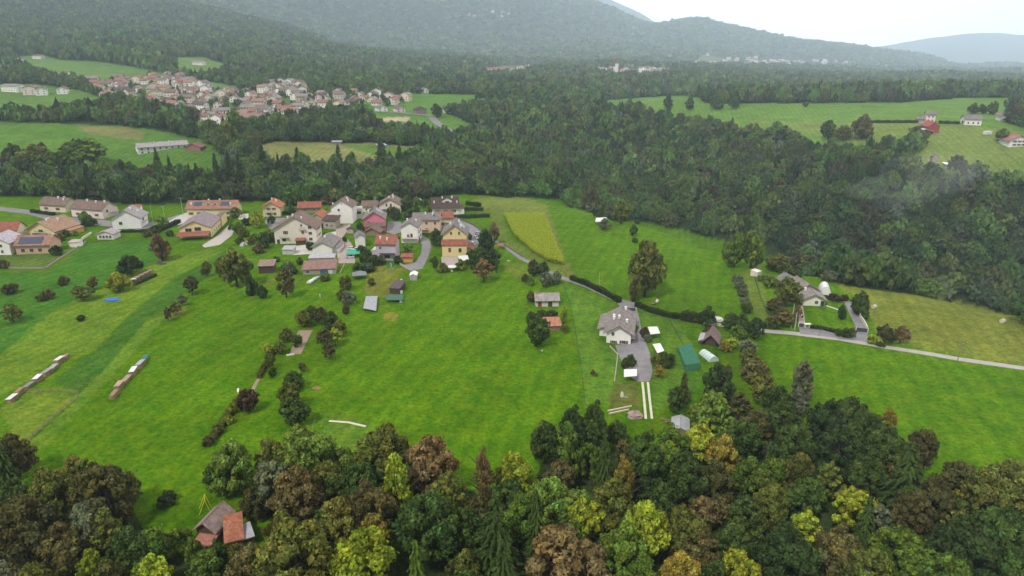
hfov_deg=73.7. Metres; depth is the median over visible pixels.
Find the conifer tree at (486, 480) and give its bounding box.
[466,446,499,499]
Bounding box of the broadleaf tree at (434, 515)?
[388,489,460,563]
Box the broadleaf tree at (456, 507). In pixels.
[436,488,461,512]
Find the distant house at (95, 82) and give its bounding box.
[89,79,99,84]
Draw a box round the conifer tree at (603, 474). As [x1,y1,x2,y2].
[590,438,613,494]
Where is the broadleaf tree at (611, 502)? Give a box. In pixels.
[590,477,634,531]
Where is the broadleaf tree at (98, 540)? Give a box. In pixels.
[81,506,122,551]
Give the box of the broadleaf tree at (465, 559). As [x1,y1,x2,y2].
[445,548,482,575]
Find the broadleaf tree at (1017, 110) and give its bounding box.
[1006,105,1023,123]
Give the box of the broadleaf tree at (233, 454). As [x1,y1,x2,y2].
[205,438,253,496]
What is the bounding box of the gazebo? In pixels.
[352,271,366,277]
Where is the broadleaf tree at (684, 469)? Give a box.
[666,448,708,506]
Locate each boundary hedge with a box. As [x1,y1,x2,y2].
[569,275,621,302]
[634,301,680,319]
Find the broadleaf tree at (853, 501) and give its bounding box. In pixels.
[831,485,878,529]
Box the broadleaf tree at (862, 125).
[850,114,874,138]
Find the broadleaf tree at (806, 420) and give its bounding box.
[802,412,813,430]
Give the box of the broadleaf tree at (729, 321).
[721,312,742,328]
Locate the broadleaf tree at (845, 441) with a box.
[813,426,866,478]
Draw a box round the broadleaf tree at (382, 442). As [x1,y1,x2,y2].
[351,422,409,477]
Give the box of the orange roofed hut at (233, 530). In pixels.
[223,511,243,549]
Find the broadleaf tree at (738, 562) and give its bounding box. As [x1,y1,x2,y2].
[722,547,761,575]
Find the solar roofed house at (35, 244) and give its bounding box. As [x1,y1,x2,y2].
[12,234,61,254]
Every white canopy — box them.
[624,369,636,378]
[648,327,659,336]
[653,343,663,352]
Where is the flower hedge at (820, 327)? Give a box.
[810,324,835,332]
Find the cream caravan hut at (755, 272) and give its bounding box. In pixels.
[750,268,761,276]
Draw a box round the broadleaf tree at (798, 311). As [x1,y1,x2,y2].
[794,305,803,320]
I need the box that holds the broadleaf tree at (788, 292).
[773,276,803,304]
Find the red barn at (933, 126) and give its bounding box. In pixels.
[921,120,939,132]
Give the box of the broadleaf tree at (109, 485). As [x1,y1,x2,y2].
[66,463,143,521]
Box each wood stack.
[5,393,18,402]
[14,387,24,395]
[23,381,35,389]
[32,373,42,382]
[41,368,52,376]
[49,363,57,371]
[53,356,64,364]
[109,389,119,399]
[113,380,123,390]
[122,374,131,383]
[128,366,137,376]
[135,359,145,368]
[141,354,148,362]
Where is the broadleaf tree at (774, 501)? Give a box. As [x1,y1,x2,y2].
[752,480,793,531]
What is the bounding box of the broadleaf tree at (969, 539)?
[923,511,1003,575]
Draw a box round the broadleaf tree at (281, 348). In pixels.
[271,342,287,352]
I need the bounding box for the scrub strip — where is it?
[132,273,156,284]
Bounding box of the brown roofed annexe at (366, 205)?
[361,200,378,211]
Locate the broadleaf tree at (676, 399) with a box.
[667,386,686,412]
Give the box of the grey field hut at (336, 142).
[332,140,341,144]
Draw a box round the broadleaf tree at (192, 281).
[182,276,198,294]
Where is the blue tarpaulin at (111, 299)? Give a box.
[104,298,120,300]
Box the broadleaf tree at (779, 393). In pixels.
[759,384,792,419]
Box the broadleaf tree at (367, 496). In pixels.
[348,477,398,524]
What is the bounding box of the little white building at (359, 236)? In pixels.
[353,230,365,246]
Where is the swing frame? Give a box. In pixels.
[199,494,210,514]
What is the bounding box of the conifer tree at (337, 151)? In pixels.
[335,144,342,160]
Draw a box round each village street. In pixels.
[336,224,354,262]
[386,222,401,233]
[404,235,430,270]
[462,221,480,247]
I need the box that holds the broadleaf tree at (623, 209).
[611,201,632,223]
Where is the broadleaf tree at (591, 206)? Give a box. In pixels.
[585,201,599,212]
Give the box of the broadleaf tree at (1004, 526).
[969,503,1023,570]
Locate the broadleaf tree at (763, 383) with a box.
[749,373,778,400]
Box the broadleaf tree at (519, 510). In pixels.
[501,490,540,542]
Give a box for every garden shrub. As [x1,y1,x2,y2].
[0,259,9,268]
[0,283,18,294]
[34,293,44,301]
[41,288,55,299]
[48,245,63,255]
[57,232,65,240]
[57,275,69,285]
[62,230,70,236]
[71,231,78,236]
[76,314,85,321]
[77,211,90,220]
[81,214,97,226]
[104,272,132,291]
[115,254,143,274]
[142,229,151,237]
[149,225,161,234]
[154,216,168,226]
[156,490,177,507]
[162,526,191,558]
[165,229,173,235]
[201,435,214,447]
[209,423,224,433]
[222,415,234,424]
[227,401,236,413]
[229,207,241,217]
[231,222,246,232]
[234,236,243,243]
[238,228,249,236]
[241,218,250,225]
[245,276,258,295]
[246,237,255,244]
[251,232,262,240]
[252,243,264,253]
[256,237,269,247]
[256,284,267,298]
[259,232,266,239]
[263,228,271,233]
[266,233,274,241]
[267,215,275,223]
[268,366,276,377]
[282,261,294,273]
[286,204,296,212]
[296,257,302,264]
[306,241,313,249]
[319,273,328,281]
[320,194,332,204]
[320,272,330,280]
[336,288,345,300]
[338,275,351,289]
[341,291,356,304]
[342,305,349,314]
[352,262,367,271]
[356,221,364,231]
[356,245,367,251]
[359,249,371,262]
[366,255,381,264]
[367,264,376,271]
[367,278,375,285]
[385,206,391,215]
[389,206,401,219]
[393,255,402,263]
[400,198,412,211]
[402,242,412,252]
[403,209,414,218]
[413,196,420,203]
[418,199,428,207]
[425,205,431,211]
[430,256,437,263]
[436,262,448,272]
[455,259,466,269]
[466,249,473,255]
[521,273,528,281]
[526,291,534,301]
[527,276,534,285]
[536,309,547,316]
[542,310,558,316]
[562,324,568,332]
[592,209,603,217]
[621,357,627,368]
[626,354,636,366]
[629,224,637,235]
[629,280,637,301]
[632,237,638,242]
[639,327,649,337]
[643,333,651,341]
[650,353,661,365]
[658,352,675,368]
[702,324,710,331]
[719,340,732,351]
[726,337,739,348]
[726,364,732,370]
[731,274,743,281]
[733,281,747,289]
[737,288,748,296]
[739,296,749,303]
[740,302,752,312]
[757,273,768,280]
[763,274,778,286]
[825,293,841,300]
[834,328,843,336]
[843,327,854,337]
[848,327,856,336]
[861,311,869,319]
[867,334,882,344]
[876,341,885,347]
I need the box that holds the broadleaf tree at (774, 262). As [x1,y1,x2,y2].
[764,253,791,271]
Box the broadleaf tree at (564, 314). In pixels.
[560,306,567,323]
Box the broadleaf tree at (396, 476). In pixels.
[382,452,417,516]
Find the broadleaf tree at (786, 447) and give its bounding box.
[763,421,816,471]
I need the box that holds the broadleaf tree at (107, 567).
[96,559,130,575]
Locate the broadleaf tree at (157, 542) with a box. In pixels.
[122,523,170,573]
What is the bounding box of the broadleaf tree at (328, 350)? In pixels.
[321,344,334,358]
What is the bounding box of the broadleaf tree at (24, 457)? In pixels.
[0,432,39,476]
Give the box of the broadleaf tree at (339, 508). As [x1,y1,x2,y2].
[316,494,364,553]
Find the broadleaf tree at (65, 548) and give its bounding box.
[30,518,89,575]
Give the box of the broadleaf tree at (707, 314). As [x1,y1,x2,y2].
[699,305,716,325]
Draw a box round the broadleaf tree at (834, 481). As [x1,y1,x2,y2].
[817,461,846,500]
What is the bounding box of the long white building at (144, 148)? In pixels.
[134,140,188,154]
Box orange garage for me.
[400,253,413,261]
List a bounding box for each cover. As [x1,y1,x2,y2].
[363,296,377,310]
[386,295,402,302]
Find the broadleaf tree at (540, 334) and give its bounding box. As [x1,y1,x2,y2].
[525,314,550,345]
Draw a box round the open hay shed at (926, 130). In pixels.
[921,128,932,133]
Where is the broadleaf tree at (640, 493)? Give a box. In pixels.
[625,467,658,500]
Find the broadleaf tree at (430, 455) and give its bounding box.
[405,432,461,494]
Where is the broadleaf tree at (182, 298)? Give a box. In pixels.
[176,294,187,305]
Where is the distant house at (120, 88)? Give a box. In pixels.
[114,87,126,90]
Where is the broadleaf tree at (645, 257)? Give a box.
[627,238,667,296]
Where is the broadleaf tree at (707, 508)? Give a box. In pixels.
[688,495,721,527]
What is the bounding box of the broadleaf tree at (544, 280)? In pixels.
[539,271,552,286]
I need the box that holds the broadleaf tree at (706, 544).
[668,525,723,569]
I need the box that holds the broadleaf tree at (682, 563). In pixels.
[658,547,701,575]
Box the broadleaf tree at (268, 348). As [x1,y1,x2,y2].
[261,343,272,351]
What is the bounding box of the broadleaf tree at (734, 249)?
[721,231,747,266]
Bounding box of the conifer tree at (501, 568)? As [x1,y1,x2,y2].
[491,538,513,575]
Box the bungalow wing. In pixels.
[793,275,821,291]
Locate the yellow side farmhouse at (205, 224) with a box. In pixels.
[176,210,226,237]
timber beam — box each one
[607,405,631,411]
[609,409,628,414]
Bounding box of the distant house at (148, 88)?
[145,86,158,91]
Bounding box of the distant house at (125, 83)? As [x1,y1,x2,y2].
[112,80,127,85]
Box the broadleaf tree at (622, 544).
[599,520,651,575]
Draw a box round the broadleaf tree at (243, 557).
[222,546,265,575]
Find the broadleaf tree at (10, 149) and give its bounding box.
[0,143,20,161]
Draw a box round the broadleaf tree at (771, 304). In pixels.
[765,297,784,313]
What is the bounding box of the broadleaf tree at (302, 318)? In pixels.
[294,309,312,326]
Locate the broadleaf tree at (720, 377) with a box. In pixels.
[702,362,736,407]
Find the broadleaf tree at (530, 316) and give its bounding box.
[526,311,535,323]
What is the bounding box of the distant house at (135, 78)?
[130,75,142,83]
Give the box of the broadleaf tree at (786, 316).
[774,307,797,325]
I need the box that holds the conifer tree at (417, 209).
[414,201,420,211]
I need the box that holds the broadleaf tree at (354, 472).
[338,460,383,499]
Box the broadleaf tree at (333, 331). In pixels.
[327,327,342,345]
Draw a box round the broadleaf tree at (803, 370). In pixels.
[791,360,816,401]
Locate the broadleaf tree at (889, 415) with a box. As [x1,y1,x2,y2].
[881,408,898,427]
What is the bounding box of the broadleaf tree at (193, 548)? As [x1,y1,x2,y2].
[181,537,203,563]
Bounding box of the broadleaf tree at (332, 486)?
[319,476,349,505]
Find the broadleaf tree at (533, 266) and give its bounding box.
[527,259,538,275]
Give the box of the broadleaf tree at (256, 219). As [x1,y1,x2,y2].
[249,211,264,227]
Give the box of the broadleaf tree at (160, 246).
[149,233,171,260]
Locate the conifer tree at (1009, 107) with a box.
[1000,99,1014,122]
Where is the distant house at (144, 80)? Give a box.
[139,78,148,83]
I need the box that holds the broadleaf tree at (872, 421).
[862,412,886,445]
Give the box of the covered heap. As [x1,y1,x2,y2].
[627,410,642,419]
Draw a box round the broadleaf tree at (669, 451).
[655,441,679,484]
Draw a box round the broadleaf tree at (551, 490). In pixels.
[529,476,571,527]
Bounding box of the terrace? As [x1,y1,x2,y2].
[441,257,457,265]
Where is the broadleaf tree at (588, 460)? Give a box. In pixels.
[577,442,601,479]
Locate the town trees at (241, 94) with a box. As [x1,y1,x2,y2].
[87,71,403,118]
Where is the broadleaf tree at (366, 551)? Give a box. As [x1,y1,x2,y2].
[325,525,399,575]
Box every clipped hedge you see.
[29,209,55,215]
[282,211,296,214]
[453,213,489,218]
[464,206,482,210]
[465,200,480,206]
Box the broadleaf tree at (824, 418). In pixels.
[804,398,847,436]
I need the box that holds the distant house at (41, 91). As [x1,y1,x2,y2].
[34,86,48,95]
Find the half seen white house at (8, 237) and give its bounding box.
[0,229,21,254]
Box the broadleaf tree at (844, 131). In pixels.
[833,125,852,140]
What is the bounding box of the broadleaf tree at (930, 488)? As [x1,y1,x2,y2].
[915,473,958,520]
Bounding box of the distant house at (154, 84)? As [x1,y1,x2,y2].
[147,82,159,87]
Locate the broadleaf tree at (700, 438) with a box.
[684,422,715,460]
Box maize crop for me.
[504,212,564,263]
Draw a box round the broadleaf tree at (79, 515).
[62,498,111,556]
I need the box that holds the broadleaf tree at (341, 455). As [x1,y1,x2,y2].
[325,445,359,473]
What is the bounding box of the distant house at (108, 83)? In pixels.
[99,81,112,86]
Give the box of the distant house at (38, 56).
[32,54,44,58]
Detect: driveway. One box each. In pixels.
[615,311,652,381]
[831,301,867,341]
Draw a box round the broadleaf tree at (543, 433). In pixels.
[530,419,560,463]
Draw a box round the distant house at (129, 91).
[122,88,135,94]
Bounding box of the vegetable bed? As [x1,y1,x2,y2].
[290,330,311,353]
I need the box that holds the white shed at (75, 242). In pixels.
[68,239,82,246]
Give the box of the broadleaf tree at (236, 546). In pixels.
[227,542,243,567]
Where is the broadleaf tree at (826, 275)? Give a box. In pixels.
[820,269,837,281]
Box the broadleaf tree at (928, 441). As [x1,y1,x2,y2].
[902,429,939,469]
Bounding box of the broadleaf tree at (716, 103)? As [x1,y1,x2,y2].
[710,97,723,108]
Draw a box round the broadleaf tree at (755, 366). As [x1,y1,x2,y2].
[738,357,771,383]
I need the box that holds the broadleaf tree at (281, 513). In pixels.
[261,509,300,543]
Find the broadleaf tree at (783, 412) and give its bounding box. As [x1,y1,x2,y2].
[760,399,803,443]
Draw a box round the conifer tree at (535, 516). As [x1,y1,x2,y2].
[519,489,545,573]
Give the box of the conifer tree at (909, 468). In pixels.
[872,442,924,531]
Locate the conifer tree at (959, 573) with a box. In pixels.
[954,571,963,575]
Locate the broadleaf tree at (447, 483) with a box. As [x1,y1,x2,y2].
[429,469,468,505]
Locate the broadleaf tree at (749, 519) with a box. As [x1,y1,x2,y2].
[727,494,764,542]
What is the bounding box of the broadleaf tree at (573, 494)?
[552,488,594,529]
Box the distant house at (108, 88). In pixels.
[104,85,112,90]
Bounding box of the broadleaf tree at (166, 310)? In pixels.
[163,307,171,320]
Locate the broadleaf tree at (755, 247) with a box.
[740,230,765,267]
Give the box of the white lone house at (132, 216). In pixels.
[110,204,148,228]
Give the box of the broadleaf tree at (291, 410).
[278,397,311,425]
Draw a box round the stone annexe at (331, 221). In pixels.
[321,215,340,228]
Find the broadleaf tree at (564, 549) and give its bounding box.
[521,521,611,575]
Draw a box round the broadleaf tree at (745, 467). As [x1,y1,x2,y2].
[730,455,763,493]
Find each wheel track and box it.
[641,382,646,418]
[647,382,652,418]
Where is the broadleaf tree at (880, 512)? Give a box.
[869,502,891,533]
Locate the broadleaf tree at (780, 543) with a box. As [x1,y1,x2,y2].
[747,517,822,575]
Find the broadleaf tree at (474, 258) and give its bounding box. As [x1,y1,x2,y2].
[468,247,489,270]
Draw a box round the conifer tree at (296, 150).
[294,147,298,165]
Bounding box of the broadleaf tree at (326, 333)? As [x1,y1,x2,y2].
[315,328,333,346]
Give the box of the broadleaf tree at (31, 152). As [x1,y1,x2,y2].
[13,143,55,164]
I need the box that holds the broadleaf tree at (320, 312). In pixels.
[312,307,326,322]
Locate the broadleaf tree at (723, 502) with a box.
[714,497,729,526]
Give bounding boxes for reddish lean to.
[194,529,222,550]
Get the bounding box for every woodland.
[0,0,1023,94]
[0,61,1023,181]
[0,99,1023,320]
[184,0,1023,71]
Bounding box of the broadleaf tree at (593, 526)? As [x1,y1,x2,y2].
[567,496,606,538]
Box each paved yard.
[169,213,192,224]
[202,226,232,246]
[238,213,247,219]
[294,231,335,254]
[799,327,834,337]
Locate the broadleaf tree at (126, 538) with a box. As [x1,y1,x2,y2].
[99,522,152,570]
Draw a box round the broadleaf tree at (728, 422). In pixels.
[714,416,742,438]
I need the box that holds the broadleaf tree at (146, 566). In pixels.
[130,553,174,575]
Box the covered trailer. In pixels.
[306,276,319,283]
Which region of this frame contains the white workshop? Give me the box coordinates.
[310,233,344,253]
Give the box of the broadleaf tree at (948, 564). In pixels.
[914,550,972,575]
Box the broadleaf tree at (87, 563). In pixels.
[73,547,100,575]
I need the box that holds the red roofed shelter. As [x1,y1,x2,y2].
[542,316,561,330]
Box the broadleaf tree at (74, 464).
[62,453,97,475]
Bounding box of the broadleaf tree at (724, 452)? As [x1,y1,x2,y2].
[705,433,740,472]
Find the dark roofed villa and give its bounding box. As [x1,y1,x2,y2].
[430,196,464,213]
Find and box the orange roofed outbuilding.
[313,208,327,219]
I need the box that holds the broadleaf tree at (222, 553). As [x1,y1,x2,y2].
[209,538,229,569]
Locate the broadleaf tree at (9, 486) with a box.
[0,476,29,506]
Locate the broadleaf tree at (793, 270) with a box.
[784,265,802,277]
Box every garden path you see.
[251,370,265,390]
[329,420,366,426]
[799,306,804,323]
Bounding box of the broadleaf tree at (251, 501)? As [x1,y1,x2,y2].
[238,483,270,520]
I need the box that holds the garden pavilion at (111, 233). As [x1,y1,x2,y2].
[96,227,121,239]
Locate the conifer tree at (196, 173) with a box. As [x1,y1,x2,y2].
[193,163,202,199]
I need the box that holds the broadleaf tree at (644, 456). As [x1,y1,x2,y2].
[626,429,665,487]
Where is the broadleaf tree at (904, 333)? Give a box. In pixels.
[893,325,911,342]
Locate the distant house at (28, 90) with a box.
[22,84,39,94]
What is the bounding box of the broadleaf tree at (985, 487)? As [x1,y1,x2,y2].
[951,465,1013,520]
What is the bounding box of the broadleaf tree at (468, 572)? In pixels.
[455,569,477,575]
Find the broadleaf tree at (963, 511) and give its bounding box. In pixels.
[940,507,970,528]
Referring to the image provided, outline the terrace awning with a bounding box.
[458,255,468,260]
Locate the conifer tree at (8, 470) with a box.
[0,442,23,488]
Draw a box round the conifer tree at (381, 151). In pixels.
[373,137,386,162]
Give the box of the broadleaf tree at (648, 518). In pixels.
[623,499,670,557]
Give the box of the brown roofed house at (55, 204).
[37,196,74,212]
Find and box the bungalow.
[799,286,828,305]
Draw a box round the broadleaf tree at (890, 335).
[876,323,897,342]
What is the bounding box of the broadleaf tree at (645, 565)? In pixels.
[614,553,660,575]
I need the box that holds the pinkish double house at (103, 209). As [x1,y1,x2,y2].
[69,199,118,218]
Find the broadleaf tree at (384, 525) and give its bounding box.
[355,512,393,545]
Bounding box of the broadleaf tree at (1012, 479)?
[977,458,1023,512]
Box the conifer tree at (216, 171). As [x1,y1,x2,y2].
[212,153,223,196]
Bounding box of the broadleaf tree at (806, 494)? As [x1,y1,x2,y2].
[784,474,829,516]
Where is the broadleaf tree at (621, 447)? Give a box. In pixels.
[614,439,633,461]
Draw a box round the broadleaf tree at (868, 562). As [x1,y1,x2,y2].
[837,545,894,575]
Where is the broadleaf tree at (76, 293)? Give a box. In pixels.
[70,285,95,299]
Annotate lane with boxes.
[0,207,179,229]
[492,237,723,326]
[618,299,636,307]
[761,329,1023,369]
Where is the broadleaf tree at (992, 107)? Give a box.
[987,101,998,114]
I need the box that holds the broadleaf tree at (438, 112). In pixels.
[430,103,442,116]
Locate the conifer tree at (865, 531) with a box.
[852,496,874,550]
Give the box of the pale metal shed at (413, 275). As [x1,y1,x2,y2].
[409,270,418,279]
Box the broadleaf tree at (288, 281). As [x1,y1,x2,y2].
[275,268,295,297]
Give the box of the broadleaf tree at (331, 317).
[321,311,337,329]
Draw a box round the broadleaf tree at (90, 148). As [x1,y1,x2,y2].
[43,137,109,167]
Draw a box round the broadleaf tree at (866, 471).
[843,455,886,494]
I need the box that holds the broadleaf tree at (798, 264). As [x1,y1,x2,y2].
[795,255,812,269]
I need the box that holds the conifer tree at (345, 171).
[341,160,350,179]
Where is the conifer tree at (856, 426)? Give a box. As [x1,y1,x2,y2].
[841,408,864,455]
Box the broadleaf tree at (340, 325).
[331,319,346,333]
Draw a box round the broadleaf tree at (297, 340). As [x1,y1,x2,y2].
[291,334,302,346]
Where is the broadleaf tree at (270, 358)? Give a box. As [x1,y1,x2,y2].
[263,352,275,367]
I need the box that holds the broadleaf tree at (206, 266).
[199,260,211,276]
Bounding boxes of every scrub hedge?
[207,399,235,440]
[257,342,280,378]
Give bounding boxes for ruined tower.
[930,153,938,164]
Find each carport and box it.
[281,245,296,254]
[776,272,793,284]
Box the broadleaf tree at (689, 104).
[685,96,693,110]
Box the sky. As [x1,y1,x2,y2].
[613,0,1023,46]
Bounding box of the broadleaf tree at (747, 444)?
[715,417,762,464]
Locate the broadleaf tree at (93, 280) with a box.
[86,276,98,288]
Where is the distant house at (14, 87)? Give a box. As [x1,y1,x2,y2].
[0,83,26,91]
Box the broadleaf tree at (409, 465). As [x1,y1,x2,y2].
[403,458,431,494]
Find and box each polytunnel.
[699,349,718,361]
[818,281,830,294]
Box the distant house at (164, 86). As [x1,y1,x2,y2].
[158,83,171,89]
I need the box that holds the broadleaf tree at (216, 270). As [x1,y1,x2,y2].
[213,256,230,278]
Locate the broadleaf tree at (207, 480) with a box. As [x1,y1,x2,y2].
[202,462,238,492]
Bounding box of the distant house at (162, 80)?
[157,77,168,83]
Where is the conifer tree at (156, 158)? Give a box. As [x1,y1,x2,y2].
[153,148,161,162]
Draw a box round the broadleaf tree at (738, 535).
[712,522,752,560]
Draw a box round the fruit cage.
[677,343,700,370]
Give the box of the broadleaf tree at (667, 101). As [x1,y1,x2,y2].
[663,93,672,107]
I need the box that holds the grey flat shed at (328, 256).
[308,253,335,259]
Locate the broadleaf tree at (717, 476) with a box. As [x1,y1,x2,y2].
[697,459,735,501]
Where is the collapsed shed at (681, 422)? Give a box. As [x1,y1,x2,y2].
[671,414,689,435]
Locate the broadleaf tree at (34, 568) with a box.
[14,560,52,575]
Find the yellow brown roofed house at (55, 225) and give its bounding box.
[24,214,83,234]
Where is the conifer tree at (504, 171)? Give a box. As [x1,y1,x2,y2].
[498,158,514,197]
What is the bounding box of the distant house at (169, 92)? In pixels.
[163,88,178,96]
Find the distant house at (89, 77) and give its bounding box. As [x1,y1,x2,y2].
[86,75,98,78]
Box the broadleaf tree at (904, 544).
[866,521,937,575]
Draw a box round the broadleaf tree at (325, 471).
[311,460,343,497]
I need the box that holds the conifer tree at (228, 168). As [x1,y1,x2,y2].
[223,149,236,182]
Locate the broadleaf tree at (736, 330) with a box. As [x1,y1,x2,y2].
[729,324,747,340]
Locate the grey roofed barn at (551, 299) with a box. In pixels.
[534,292,559,306]
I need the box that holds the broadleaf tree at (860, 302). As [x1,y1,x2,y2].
[850,290,869,314]
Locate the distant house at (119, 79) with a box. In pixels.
[114,78,126,81]
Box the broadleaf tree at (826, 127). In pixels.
[820,120,836,138]
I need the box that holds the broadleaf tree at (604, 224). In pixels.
[598,218,611,229]
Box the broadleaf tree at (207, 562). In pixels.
[184,548,223,575]
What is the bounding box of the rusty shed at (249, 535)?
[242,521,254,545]
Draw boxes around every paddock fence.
[26,388,78,393]
[26,394,77,438]
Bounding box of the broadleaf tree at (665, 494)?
[649,481,677,520]
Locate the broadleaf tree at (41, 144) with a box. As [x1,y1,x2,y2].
[36,141,48,150]
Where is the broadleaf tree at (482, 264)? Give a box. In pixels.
[472,258,494,281]
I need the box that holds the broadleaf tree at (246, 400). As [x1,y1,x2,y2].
[235,388,259,411]
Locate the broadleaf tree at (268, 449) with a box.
[254,438,282,469]
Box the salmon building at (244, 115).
[239,113,262,118]
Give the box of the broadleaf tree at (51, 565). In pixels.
[48,556,74,575]
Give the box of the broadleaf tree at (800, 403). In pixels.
[788,387,809,415]
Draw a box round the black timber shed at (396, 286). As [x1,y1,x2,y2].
[389,280,405,293]
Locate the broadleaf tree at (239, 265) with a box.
[217,247,253,286]
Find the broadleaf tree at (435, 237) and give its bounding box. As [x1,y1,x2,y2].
[430,229,442,246]
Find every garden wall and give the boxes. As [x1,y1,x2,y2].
[1,241,86,268]
[399,263,412,271]
[609,345,617,381]
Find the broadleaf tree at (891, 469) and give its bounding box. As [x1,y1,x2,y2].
[881,460,924,490]
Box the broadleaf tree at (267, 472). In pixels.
[253,459,290,508]
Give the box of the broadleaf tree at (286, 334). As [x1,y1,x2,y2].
[278,327,294,341]
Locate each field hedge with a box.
[870,120,918,122]
[938,120,959,123]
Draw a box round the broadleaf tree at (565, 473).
[542,458,577,489]
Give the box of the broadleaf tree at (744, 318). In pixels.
[737,313,748,325]
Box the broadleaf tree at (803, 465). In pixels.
[783,451,815,489]
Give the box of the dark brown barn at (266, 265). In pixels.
[257,259,276,273]
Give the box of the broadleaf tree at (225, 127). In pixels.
[219,120,237,138]
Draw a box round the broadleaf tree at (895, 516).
[887,502,910,527]
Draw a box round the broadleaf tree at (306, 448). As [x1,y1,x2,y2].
[272,423,336,472]
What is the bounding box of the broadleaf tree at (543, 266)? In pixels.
[538,261,549,274]
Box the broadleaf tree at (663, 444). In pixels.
[661,439,675,448]
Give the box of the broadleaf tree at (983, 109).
[977,104,987,113]
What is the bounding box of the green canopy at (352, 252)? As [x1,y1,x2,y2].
[346,250,359,254]
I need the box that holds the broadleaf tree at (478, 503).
[464,490,492,535]
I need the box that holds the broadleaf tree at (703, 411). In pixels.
[687,389,732,434]
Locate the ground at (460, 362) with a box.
[0,0,1023,575]
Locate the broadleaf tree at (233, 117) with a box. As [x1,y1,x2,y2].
[226,107,242,126]
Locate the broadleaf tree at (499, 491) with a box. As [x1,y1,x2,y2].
[490,477,524,518]
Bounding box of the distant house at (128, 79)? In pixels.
[117,76,129,82]
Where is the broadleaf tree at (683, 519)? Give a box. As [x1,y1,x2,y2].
[663,503,711,555]
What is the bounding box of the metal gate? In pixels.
[856,327,868,332]
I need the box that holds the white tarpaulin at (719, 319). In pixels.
[715,316,722,321]
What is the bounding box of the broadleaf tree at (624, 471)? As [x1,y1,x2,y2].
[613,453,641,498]
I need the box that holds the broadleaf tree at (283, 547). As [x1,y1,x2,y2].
[250,515,335,575]
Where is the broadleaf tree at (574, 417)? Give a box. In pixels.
[556,404,586,463]
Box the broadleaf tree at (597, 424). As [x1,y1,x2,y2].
[579,398,607,449]
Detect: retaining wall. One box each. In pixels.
[459,218,481,231]
[499,241,522,256]
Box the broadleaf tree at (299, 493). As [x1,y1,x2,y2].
[266,462,325,522]
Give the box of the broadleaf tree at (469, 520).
[451,503,482,553]
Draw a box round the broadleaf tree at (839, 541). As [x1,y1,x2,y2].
[812,522,860,575]
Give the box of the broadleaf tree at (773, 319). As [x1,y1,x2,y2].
[763,315,780,328]
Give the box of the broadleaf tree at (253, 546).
[246,542,260,550]
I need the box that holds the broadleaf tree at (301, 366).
[297,362,307,371]
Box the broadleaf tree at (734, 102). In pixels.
[729,96,739,107]
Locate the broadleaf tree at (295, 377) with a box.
[283,370,304,389]
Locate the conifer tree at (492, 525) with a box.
[473,498,527,575]
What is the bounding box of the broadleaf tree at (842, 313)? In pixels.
[837,304,846,319]
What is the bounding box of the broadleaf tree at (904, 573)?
[894,571,908,575]
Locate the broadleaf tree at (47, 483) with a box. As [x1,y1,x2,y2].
[21,466,73,522]
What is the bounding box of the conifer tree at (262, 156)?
[256,145,271,171]
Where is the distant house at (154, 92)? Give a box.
[147,89,159,97]
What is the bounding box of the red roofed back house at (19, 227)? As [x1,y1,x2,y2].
[0,221,27,234]
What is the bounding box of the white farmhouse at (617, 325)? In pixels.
[597,305,636,343]
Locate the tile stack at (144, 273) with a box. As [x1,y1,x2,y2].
[130,270,153,281]
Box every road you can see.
[374,111,430,115]
[428,117,452,131]
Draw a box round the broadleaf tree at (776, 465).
[747,456,790,488]
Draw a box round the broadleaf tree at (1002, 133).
[995,128,1010,140]
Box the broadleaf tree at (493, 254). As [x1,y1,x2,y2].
[487,247,500,269]
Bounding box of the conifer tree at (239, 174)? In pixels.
[235,153,245,183]
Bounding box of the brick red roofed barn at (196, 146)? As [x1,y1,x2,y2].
[184,142,206,150]
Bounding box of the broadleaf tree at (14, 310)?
[0,303,23,321]
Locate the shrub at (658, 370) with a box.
[653,364,666,376]
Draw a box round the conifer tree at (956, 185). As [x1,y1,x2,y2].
[946,173,960,198]
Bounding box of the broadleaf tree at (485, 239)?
[478,227,494,253]
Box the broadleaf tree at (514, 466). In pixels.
[492,449,539,492]
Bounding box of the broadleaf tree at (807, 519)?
[790,510,827,551]
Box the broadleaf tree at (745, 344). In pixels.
[738,338,758,352]
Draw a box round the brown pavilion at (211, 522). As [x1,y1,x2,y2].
[191,500,236,535]
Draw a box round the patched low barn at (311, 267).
[302,259,337,274]
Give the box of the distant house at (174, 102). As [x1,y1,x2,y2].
[159,100,177,104]
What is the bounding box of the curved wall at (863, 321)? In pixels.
[859,313,867,328]
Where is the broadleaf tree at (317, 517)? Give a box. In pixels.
[307,509,346,544]
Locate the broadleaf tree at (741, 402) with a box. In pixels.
[727,392,754,420]
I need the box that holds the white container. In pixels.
[983,131,992,134]
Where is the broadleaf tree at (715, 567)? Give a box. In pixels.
[700,559,726,575]
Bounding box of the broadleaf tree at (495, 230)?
[489,221,499,241]
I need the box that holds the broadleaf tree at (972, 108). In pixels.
[967,102,979,113]
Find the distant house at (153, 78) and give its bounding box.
[147,75,157,82]
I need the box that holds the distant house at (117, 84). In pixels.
[112,83,123,86]
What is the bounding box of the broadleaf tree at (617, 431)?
[606,419,630,445]
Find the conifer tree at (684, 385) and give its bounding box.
[680,372,690,403]
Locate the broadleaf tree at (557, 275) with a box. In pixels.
[551,270,561,284]
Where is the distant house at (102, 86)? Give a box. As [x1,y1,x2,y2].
[94,84,105,90]
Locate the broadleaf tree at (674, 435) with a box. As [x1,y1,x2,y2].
[656,422,691,450]
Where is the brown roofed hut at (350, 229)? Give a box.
[346,226,354,232]
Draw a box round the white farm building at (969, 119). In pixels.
[960,114,983,125]
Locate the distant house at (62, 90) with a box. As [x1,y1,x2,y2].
[56,86,69,93]

